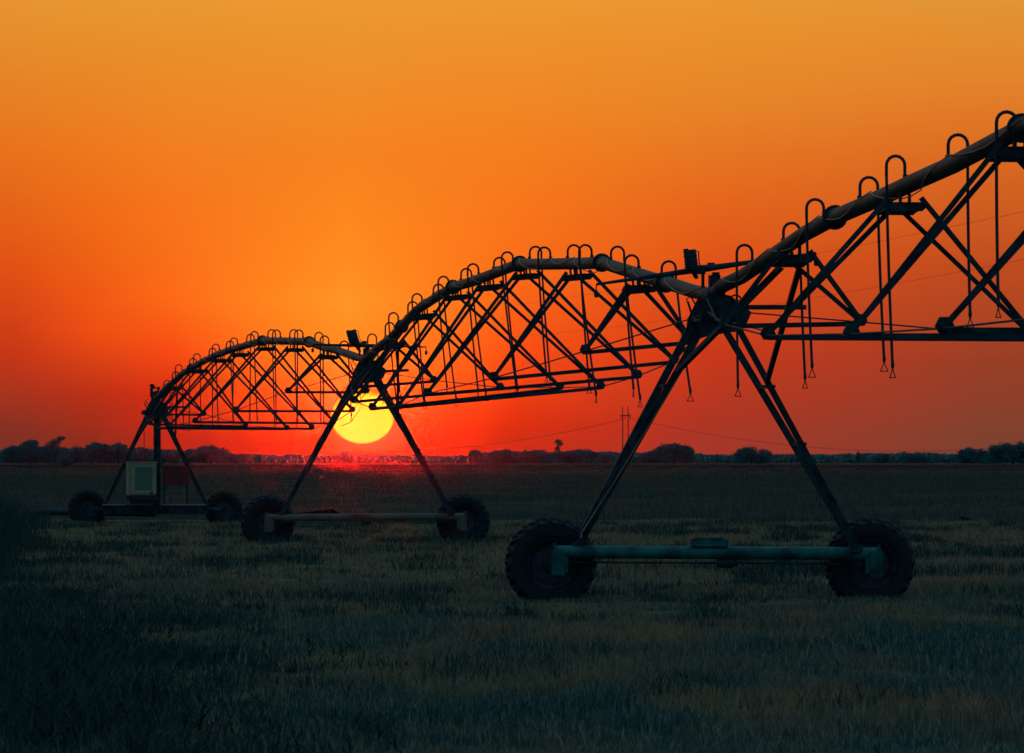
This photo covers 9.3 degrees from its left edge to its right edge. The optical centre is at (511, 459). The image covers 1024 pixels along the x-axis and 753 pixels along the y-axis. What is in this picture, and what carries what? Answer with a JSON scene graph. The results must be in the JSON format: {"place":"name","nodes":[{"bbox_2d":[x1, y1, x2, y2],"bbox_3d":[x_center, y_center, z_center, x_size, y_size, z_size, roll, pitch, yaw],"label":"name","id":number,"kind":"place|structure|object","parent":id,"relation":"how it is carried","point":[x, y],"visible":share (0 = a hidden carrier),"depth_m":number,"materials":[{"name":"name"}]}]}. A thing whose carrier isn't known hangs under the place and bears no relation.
{"place":"outdoors","nodes":[
{"label":"outdoors","id":0,"kind":"place"},
{"bbox_2d":[0,0,1023,455],"label":"sky","id":1,"kind":"structure","parent":0,"point":[179,179],"materials":[{"name":"orange"}]},
{"bbox_2d":[0,516,1023,736],"bbox_3d":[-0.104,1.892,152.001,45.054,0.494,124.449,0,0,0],"label":"grass","id":2,"kind":"structure","parent":0,"point":[988,536],"depth_m":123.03,"materials":[{"name":"green plant"}]},
{"bbox_2d":[0,462,1023,752],"bbox_3d":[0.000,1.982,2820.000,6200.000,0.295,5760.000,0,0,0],"label":"ground","id":3,"kind":"structure","parent":0,"point":[963,748],"depth_m":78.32,"materials":[{"name":"green plant"}]},
{"bbox_2d":[0,445,21,462],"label":"tree","id":4,"kind":"object","parent":3,"relation":"on","point":[9,452],"visible":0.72,"depth_m":2598.26,"materials":[{"name":"green plant"}]},
{"bbox_2d":[17,439,45,463],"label":"tree","id":5,"kind":"object","parent":3,"relation":"on","point":[29,453],"visible":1,"depth_m":2449.13,"materials":[{"name":"green plant"}]},
{"bbox_2d":[0,473,81,579],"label":"tall weeds","id":6,"kind":"object","parent":3,"relation":"on","point":[13,526],"visible":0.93,"depth_m":126.37,"materials":[{"name":"green plant"}]},
{"bbox_2d":[30,445,56,463],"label":"tree","id":7,"kind":"object","parent":3,"relation":"on","point":[50,461],"visible":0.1,"depth_m":2549.01,"materials":[{"name":"green plant"}]},
{"bbox_2d":[40,436,70,463],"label":"tree","id":8,"kind":"object","parent":3,"relation":"on","point":[54,449],"visible":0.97,"depth_m":2449.11,"materials":[{"name":"green plant"}]},
{"bbox_2d":[57,455,72,466],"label":"bush","id":9,"kind":"object","parent":3,"relation":"on","point":[67,460],"visible":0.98,"depth_m":1499.48,"materials":[{"name":"green plant"}]},
{"bbox_2d":[65,445,86,462],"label":"tree","id":10,"kind":"object","parent":3,"relation":"on","point":[76,454],"visible":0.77,"depth_m":2598.58,"materials":[{"name":"green plant"}]},
{"bbox_2d":[82,441,115,463],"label":"tree","id":11,"kind":"object","parent":3,"relation":"on","point":[102,452],"visible":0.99,"depth_m":2497.94,"materials":[{"name":"green plant"}]},
{"bbox_2d":[108,441,130,463],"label":"tree","id":12,"kind":"object","parent":3,"relation":"on","point":[120,449],"visible":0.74,"depth_m":2547.96,"materials":[{"name":"green plant"}]},
{"bbox_2d":[23,384,242,523],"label":"wheeled tower","id":13,"kind":"structure","parent":3,"relation":"on","point":[143,489],"depth_m":200.86,"materials":[{"name":"metal"}]},
{"bbox_2d":[139,329,369,438],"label":"pipe span","id":14,"kind":"object","parent":13,"relation":"attached to","point":[210,359],"visible":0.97,"depth_m":168.92,"materials":[{"name":"metal"}]},
{"bbox_2d":[129,446,152,461],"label":"tree","id":15,"kind":"object","parent":3,"relation":"on","point":[139,454],"visible":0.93,"depth_m":2598.76,"materials":[{"name":"green plant"}]},
{"bbox_2d":[161,450,181,463],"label":"tree","id":16,"kind":"object","parent":3,"relation":"on","point":[168,456],"visible":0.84,"depth_m":2598.32,"materials":[{"name":"green plant"}]},
{"bbox_2d":[184,447,197,463],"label":"tree","id":17,"kind":"object","parent":3,"relation":"on","point":[188,452],"visible":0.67,"depth_m":2648.36,"materials":[{"name":"green plant"}]},
{"bbox_2d":[190,444,229,463],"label":"tree","id":18,"kind":"object","parent":3,"relation":"on","point":[206,453],"visible":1,"depth_m":2498.15,"materials":[{"name":"green plant"}]},
{"bbox_2d":[223,453,246,463],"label":"tree","id":19,"kind":"object","parent":3,"relation":"on","point":[237,458],"visible":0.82,"depth_m":2699.15,"materials":[{"name":"green plant"}]},
{"bbox_2d":[0,556,474,752],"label":"weed patch","id":20,"kind":"object","parent":3,"relation":"on","point":[79,692],"visible":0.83,"depth_m":48.70,"materials":[{"name":"green plant"}]},
{"bbox_2d":[334,451,354,463],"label":"tree","id":21,"kind":"object","parent":3,"relation":"on","point":[344,457],"visible":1,"depth_m":2599.51,"materials":[{"name":"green plant"}]},
{"bbox_2d":[355,454,372,463],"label":"tree","id":22,"kind":"object","parent":3,"relation":"on","point":[367,458],"visible":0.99,"depth_m":2698.99,"materials":[{"name":"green plant"}]},
{"bbox_2d":[241,329,489,542],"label":"wheeled tower","id":23,"kind":"structure","parent":3,"relation":"on","point":[465,515],"depth_m":142.61,"materials":[{"name":"metal"}]},
{"bbox_2d":[467,449,484,463],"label":"tree","id":24,"kind":"object","parent":3,"relation":"on","point":[475,454],"visible":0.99,"depth_m":2599.15,"materials":[{"name":"green plant"}]},
{"bbox_2d":[483,449,524,463],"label":"tree","id":25,"kind":"object","parent":3,"relation":"on","point":[512,456],"visible":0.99,"depth_m":2298.21,"materials":[{"name":"green plant"}]},
{"bbox_2d":[0,447,1022,462],"bbox_3d":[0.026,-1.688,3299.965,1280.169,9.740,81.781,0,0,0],"label":"wood","id":26,"kind":"object","parent":3,"relation":"on","point":[637,457],"visible":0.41,"depth_m":3265.03,"materials":[{"name":"green plant"}]},
{"bbox_2d":[0,464,1023,486],"bbox_3d":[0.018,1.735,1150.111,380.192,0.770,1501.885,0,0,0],"label":"dry weeds","id":27,"kind":"object","parent":3,"relation":"on","point":[270,466],"visible":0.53,"depth_m":1118.40,"materials":[{"name":"plant"}]},
{"bbox_2d":[0,463,1023,521],"bbox_3d":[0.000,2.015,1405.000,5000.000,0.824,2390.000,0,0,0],"label":"weed canopy","id":28,"kind":"object","parent":3,"relation":"on","point":[518,513],"visible":0.33,"depth_m":315.29,"materials":[{"name":"plant"}]},
{"bbox_2d":[2,516,1023,752],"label":"dry stalks","id":29,"kind":"object","parent":3,"relation":"on","point":[607,541],"visible":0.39,"depth_m":98.70,"materials":[{"name":"brown plant"}]},
{"bbox_2d":[520,449,554,462],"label":"tree","id":30,"kind":"object","parent":3,"relation":"on","point":[538,455],"visible":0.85,"depth_m":2598.00,"materials":[{"name":"green plant"}]},
{"bbox_2d":[547,440,563,462],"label":"tree","id":31,"kind":"object","parent":3,"relation":"on","point":[558,454],"visible":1,"depth_m":2449.62,"materials":[{"name":"green plant"}]},
{"bbox_2d":[556,448,601,463],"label":"tree","id":32,"kind":"object","parent":3,"relation":"on","point":[576,455],"visible":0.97,"depth_m":2548.51,"materials":[{"name":"green plant"}]},
{"bbox_2d":[593,453,616,463],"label":"tree","id":33,"kind":"object","parent":3,"relation":"on","point":[604,458],"visible":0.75,"depth_m":2598.70,"materials":[{"name":"green plant"}]},
{"bbox_2d":[620,406,629,448],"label":"pylon","id":34,"kind":"object","parent":3,"relation":"on","point":[622,415],"visible":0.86,"depth_m":2999.80,"materials":[{"name":"grey wood"}]},
{"bbox_2d":[260,418,624,451],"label":"power line","id":35,"kind":"object","parent":34,"relation":"hanging from","point":[450,448],"visible":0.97,"depth_m":3127.82,"materials":[{"name":"grey metal"}]},
{"bbox_2d":[630,418,987,450],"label":"power line","id":36,"kind":"object","parent":34,"relation":"hanging from","point":[783,444],"visible":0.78,"depth_m":3098.74,"materials":[{"name":"grey metal"}]},
{"bbox_2d":[641,450,656,462],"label":"tree","id":37,"kind":"object","parent":3,"relation":"on","point":[647,457],"visible":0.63,"depth_m":2598.86,"materials":[{"name":"green plant"}]},
{"bbox_2d":[650,442,694,463],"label":"tree","id":38,"kind":"object","parent":3,"relation":"on","point":[664,453],"visible":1,"depth_m":2498.17,"materials":[{"name":"green plant"}]},
{"bbox_2d":[505,248,915,601],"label":"wheeled tower","id":39,"kind":"structure","parent":3,"relation":"on","point":[547,558],"depth_m":84.08,"materials":[{"name":"metal"}]},
{"bbox_2d":[339,244,706,415],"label":"pipe span","id":40,"kind":"object","parent":39,"relation":"attached to","point":[388,343],"visible":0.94,"depth_m":108.17,"materials":[{"name":"metal"}]},
{"bbox_2d":[675,110,1023,396],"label":"pipe span","id":41,"kind":"object","parent":39,"relation":"attached to","point":[996,148],"visible":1,"depth_m":68.43,"materials":[{"name":"metal"}]},
{"bbox_2d":[731,445,772,463],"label":"bush","id":42,"kind":"object","parent":3,"relation":"on","point":[750,453],"visible":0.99,"depth_m":2248.41,"materials":[{"name":"green plant"}]},
{"bbox_2d":[854,450,861,462],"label":"tree","id":43,"kind":"object","parent":3,"relation":"on","point":[858,455],"visible":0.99,"depth_m":2699.46,"materials":[{"name":"green plant"}]},
{"bbox_2d":[871,453,894,462],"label":"tree","id":44,"kind":"object","parent":3,"relation":"on","point":[883,458],"visible":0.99,"depth_m":2798.99,"materials":[{"name":"green plant"}]},
{"bbox_2d":[898,453,929,462],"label":"tree","id":45,"kind":"object","parent":3,"relation":"on","point":[917,457],"visible":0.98,"depth_m":2848.33,"materials":[{"name":"green plant"}]},
{"bbox_2d":[955,446,991,463],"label":"tree","id":46,"kind":"object","parent":3,"relation":"on","point":[968,454],"visible":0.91,"depth_m":2398.25,"materials":[{"name":"green plant"}]},
{"bbox_2d":[981,440,1023,463],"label":"tree","id":47,"kind":"object","parent":3,"relation":"on","point":[1001,453],"visible":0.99,"depth_m":2297.36,"materials":[{"name":"green plant"}]},
{"bbox_2d":[516,259,1023,336],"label":"power line","id":48,"kind":"object","parent":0,"point":[810,298],"visible":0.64,"depth_m":591.88,"materials":[{"name":"grey metal"}]},
{"bbox_2d":[520,212,1019,304],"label":"power line","id":49,"kind":"object","parent":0,"point":[817,253],"visible":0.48,"depth_m":600.78,"materials":[{"name":"grey metal"}]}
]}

